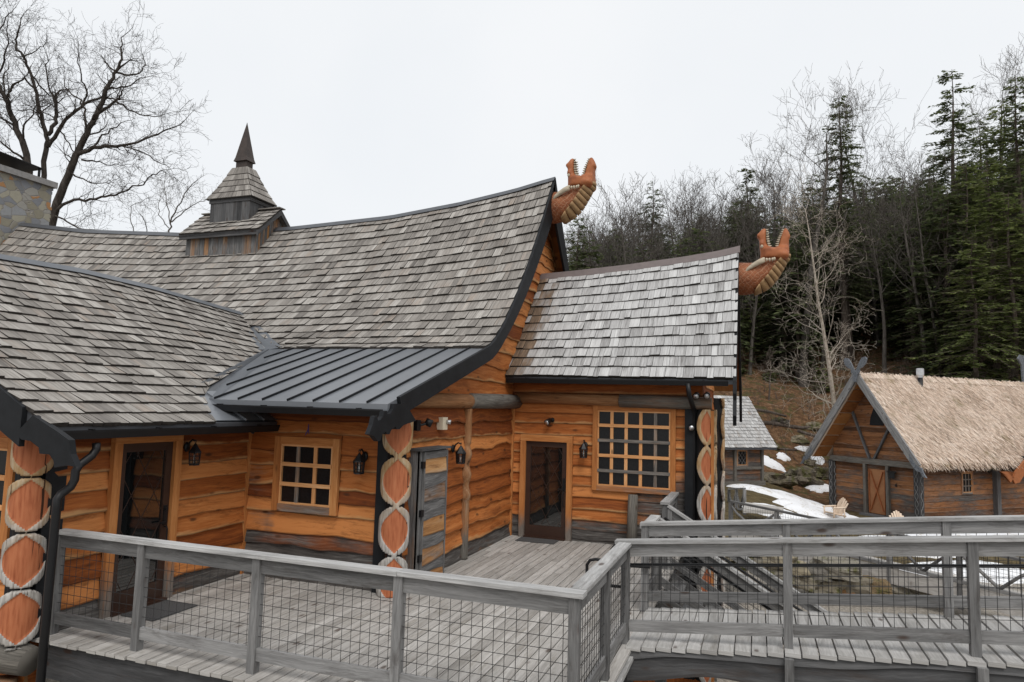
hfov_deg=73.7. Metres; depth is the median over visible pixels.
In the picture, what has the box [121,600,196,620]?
door mat
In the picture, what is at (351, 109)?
sky
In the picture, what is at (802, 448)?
snow patch
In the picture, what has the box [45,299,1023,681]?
ground
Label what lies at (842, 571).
field stone
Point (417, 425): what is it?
security camera
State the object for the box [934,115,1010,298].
conifer tree
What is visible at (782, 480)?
boulder
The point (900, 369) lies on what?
brush
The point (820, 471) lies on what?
boulder
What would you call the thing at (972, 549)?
bridge railing
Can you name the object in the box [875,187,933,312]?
conifer tree
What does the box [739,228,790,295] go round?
dragon head
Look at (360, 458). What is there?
wall lantern
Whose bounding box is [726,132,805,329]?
bare tree
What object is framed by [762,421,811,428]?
fallen log
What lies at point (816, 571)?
field stone
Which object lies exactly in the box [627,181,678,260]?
conifer tree
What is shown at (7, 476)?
window
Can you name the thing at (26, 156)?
bare tree
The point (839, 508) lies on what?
log chair
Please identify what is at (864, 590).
field stone
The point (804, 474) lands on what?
boulder
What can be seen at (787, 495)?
snow patch
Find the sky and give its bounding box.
[0,0,1023,261]
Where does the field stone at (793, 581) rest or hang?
on the field stone at (810, 584)
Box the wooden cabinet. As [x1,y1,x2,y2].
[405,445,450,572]
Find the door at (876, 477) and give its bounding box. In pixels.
[868,468,885,514]
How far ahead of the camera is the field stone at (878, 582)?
19.96 m
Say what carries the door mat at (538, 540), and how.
on the wooden deck
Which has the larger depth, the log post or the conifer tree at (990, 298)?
the conifer tree at (990, 298)
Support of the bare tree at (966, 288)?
on the ground
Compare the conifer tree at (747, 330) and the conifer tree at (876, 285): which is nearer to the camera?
the conifer tree at (747, 330)
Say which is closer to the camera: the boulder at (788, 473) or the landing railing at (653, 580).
the landing railing at (653, 580)
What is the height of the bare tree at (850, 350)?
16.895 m
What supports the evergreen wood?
on the ground
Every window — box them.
[0,437,14,548]
[271,436,341,515]
[592,405,675,494]
[737,450,747,466]
[960,471,973,494]
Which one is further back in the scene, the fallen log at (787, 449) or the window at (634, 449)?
the fallen log at (787, 449)
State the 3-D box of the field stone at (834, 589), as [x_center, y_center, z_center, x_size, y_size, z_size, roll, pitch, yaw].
[9.432,7.304,20.320,0.962,0.493,0.604,0,-6,20]
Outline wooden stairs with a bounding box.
[655,504,871,654]
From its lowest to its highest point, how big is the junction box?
0.200 m
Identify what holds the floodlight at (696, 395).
attached to the timber lodge
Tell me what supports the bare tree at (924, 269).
on the ground
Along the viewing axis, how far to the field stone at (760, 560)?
20.02 m
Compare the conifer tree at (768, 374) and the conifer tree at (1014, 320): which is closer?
the conifer tree at (1014, 320)
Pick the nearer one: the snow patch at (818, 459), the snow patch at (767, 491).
the snow patch at (767, 491)
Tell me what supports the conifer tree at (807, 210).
on the ground
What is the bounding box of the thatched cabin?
[800,355,1023,516]
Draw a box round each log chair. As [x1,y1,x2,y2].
[823,497,847,517]
[889,510,903,516]
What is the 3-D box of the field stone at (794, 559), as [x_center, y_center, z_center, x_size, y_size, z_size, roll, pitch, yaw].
[7.957,6.594,20.272,0.996,0.497,0.666,0,-6,20]
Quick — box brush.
[714,345,1020,478]
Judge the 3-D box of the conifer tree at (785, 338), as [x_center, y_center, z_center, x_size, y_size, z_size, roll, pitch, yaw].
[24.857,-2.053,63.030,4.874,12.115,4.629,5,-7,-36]
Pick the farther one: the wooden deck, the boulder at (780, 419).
the boulder at (780, 419)
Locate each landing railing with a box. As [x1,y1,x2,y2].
[640,515,660,606]
[660,492,678,569]
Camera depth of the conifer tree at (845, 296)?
63.30 m
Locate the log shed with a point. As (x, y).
(749, 440)
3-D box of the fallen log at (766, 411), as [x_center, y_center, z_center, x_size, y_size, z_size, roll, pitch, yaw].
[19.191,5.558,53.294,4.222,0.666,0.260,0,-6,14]
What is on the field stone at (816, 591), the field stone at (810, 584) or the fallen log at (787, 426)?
the field stone at (810, 584)
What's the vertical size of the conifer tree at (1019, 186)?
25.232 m
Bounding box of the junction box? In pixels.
[437,417,450,429]
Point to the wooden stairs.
(673, 513)
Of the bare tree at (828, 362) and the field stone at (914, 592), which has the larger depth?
the bare tree at (828, 362)
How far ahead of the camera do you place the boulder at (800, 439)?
49.63 m
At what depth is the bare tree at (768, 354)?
55.26 m
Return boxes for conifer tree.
[564,218,597,270]
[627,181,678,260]
[724,168,772,325]
[740,294,775,364]
[755,262,812,376]
[762,372,777,382]
[790,174,845,332]
[801,95,898,369]
[811,368,835,392]
[848,181,885,313]
[860,237,891,314]
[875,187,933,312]
[880,266,915,346]
[895,69,1007,353]
[896,229,972,376]
[904,243,1023,381]
[908,161,1023,375]
[910,151,950,311]
[926,160,1023,382]
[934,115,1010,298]
[946,192,1023,381]
[960,76,1023,345]
[960,101,1023,292]
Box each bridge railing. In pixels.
[585,535,1023,658]
[610,515,1023,618]
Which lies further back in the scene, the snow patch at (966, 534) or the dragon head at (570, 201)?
the snow patch at (966, 534)
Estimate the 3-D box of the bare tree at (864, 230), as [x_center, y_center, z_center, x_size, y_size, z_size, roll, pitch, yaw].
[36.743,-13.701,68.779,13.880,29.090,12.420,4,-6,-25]
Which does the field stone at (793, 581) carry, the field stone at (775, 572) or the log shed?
the field stone at (775, 572)
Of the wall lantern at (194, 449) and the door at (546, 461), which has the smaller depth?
the wall lantern at (194, 449)
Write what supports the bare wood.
on the ground
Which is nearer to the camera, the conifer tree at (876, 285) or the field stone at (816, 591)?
the field stone at (816, 591)
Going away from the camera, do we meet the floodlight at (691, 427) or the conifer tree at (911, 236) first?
the floodlight at (691, 427)
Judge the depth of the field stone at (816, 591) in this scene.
20.14 m
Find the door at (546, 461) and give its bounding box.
[518,434,572,540]
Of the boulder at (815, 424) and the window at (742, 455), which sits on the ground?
the boulder at (815, 424)
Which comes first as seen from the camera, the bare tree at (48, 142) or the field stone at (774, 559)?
the field stone at (774, 559)
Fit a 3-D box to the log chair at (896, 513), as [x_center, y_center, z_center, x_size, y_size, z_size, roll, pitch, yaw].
[17.981,8.438,31.524,0.744,1.086,0.936,1,-5,3]
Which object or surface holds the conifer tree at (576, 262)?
on the ground
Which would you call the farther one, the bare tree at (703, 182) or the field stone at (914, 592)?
the bare tree at (703, 182)
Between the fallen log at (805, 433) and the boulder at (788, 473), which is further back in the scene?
the fallen log at (805, 433)
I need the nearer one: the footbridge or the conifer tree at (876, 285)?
the footbridge
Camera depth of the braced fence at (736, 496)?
31.62 m
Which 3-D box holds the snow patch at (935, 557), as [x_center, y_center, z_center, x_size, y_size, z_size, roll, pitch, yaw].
[16.628,8.364,27.959,5.590,0.417,4.097,0,-6,20]
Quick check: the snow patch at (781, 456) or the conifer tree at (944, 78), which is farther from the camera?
the conifer tree at (944, 78)
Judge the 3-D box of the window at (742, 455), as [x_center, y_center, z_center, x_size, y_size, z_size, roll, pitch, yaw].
[13.317,6.764,39.501,0.658,1.000,0.621,0,-6,20]
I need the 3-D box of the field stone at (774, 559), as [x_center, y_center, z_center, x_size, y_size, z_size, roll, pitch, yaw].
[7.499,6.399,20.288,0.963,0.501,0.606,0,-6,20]
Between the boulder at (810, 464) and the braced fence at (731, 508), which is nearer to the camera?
the braced fence at (731, 508)
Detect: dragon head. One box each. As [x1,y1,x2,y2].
[551,157,596,223]
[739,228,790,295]
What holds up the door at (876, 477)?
in the thatched cabin
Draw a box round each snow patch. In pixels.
[726,484,785,498]
[742,503,807,518]
[764,455,785,471]
[772,489,848,514]
[772,498,858,517]
[776,452,790,460]
[795,446,808,451]
[805,484,828,492]
[810,456,824,464]
[863,535,955,558]
[899,560,1023,584]
[904,533,1023,535]
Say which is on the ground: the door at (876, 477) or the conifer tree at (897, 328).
the conifer tree at (897, 328)
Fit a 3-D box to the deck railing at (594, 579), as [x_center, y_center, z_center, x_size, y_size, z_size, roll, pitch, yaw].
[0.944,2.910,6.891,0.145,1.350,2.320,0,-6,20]
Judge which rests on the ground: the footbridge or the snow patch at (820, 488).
the snow patch at (820, 488)
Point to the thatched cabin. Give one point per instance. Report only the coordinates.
(919, 444)
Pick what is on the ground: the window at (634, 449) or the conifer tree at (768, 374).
the conifer tree at (768, 374)
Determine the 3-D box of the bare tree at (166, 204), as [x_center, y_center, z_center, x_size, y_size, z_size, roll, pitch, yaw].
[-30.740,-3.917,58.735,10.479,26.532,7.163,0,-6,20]
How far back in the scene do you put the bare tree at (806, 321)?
61.11 m
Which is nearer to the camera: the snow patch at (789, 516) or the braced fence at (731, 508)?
the braced fence at (731, 508)
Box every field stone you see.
[731,557,762,569]
[760,557,779,562]
[766,556,797,570]
[768,569,782,580]
[792,560,810,575]
[792,575,800,586]
[793,577,819,591]
[806,563,832,581]
[808,590,829,592]
[809,556,862,581]
[815,579,846,593]
[842,577,872,593]
[863,575,892,593]
[891,584,913,594]
[910,589,929,594]
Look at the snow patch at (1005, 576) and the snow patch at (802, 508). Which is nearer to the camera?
the snow patch at (1005, 576)
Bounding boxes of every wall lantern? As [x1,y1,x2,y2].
[184,439,201,465]
[353,449,367,474]
[451,442,465,463]
[579,440,587,457]
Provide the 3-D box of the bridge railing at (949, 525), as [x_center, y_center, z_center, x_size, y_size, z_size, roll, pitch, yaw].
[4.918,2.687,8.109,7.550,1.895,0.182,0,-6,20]
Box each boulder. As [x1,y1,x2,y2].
[764,472,797,489]
[772,417,788,424]
[781,469,796,476]
[788,466,823,486]
[791,435,809,444]
[803,459,817,466]
[805,421,821,430]
[813,466,828,479]
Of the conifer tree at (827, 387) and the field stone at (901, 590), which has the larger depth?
the conifer tree at (827, 387)
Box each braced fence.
[727,488,745,514]
[728,500,1023,609]
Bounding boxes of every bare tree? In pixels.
[0,0,63,174]
[0,0,153,179]
[20,0,211,229]
[110,160,218,231]
[663,166,732,251]
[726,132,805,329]
[747,61,899,387]
[752,347,780,399]
[753,163,894,462]
[792,66,946,342]
[819,197,887,360]
[823,176,945,374]
[878,142,983,376]
[882,32,1023,250]
[918,228,1023,371]
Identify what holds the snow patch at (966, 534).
on the ground
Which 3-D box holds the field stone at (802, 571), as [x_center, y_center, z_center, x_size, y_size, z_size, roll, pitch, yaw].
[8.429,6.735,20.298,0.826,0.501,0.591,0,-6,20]
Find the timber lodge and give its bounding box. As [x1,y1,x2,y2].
[0,123,741,681]
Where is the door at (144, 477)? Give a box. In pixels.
[98,435,183,618]
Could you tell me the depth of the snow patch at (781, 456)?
47.76 m
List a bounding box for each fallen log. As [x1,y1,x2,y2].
[755,408,786,416]
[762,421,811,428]
[777,448,797,450]
[797,429,815,436]
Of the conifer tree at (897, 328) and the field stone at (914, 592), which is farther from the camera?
the conifer tree at (897, 328)
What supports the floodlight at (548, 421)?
attached to the timber lodge
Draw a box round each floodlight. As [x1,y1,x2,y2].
[544,418,554,424]
[688,424,694,430]
[693,392,699,398]
[703,392,709,398]
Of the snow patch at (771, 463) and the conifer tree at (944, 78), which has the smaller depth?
the snow patch at (771, 463)
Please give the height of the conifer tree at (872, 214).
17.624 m
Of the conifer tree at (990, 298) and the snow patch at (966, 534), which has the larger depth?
the conifer tree at (990, 298)
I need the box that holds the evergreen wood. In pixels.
[566,146,1023,383]
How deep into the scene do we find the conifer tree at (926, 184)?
72.32 m
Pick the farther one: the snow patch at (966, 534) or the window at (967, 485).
the window at (967, 485)
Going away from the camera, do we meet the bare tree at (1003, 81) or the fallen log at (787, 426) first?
the fallen log at (787, 426)
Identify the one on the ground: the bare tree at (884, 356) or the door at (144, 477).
the bare tree at (884, 356)
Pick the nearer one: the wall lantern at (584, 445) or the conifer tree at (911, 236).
the wall lantern at (584, 445)
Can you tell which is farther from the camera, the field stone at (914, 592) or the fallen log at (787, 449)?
the fallen log at (787, 449)
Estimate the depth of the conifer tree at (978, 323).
47.43 m
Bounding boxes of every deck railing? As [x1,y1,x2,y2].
[50,528,586,681]
[570,542,631,681]
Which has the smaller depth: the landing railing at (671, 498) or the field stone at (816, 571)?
the landing railing at (671, 498)
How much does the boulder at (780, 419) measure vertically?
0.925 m
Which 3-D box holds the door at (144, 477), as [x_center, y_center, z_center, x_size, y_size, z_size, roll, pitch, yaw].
[-4.766,2.290,8.830,0.140,2.240,1.060,0,-6,20]
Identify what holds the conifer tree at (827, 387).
on the ground
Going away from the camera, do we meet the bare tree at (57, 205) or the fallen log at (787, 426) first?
the bare tree at (57, 205)
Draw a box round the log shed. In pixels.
[714,395,776,485]
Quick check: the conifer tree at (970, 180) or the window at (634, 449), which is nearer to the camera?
the window at (634, 449)
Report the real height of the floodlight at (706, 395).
0.145 m
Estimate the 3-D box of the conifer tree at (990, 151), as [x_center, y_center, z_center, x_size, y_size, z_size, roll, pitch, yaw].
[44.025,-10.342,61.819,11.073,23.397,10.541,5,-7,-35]
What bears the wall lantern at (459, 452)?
attached to the timber lodge
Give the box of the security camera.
[413,418,432,430]
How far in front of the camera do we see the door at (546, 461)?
14.12 m
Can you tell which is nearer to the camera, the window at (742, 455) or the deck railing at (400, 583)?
the deck railing at (400, 583)
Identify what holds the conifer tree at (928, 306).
on the ground
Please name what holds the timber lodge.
on the ground
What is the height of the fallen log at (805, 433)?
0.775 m
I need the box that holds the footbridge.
[626,607,1023,681]
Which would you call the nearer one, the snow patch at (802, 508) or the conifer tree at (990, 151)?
the snow patch at (802, 508)
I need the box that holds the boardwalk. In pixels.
[731,502,1023,616]
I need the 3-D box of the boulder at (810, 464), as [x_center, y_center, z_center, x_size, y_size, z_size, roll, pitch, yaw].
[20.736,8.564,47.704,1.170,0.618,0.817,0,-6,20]
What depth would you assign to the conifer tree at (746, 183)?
76.30 m
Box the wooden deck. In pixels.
[31,535,680,681]
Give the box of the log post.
[626,494,637,538]
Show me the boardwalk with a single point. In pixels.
(911, 581)
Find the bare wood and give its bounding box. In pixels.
[564,109,1023,375]
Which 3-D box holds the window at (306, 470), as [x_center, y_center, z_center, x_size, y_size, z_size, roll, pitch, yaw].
[-3.114,2.021,10.302,1.160,1.120,0.062,0,-6,20]
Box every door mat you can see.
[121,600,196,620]
[515,537,558,543]
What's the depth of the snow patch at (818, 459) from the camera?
47.83 m

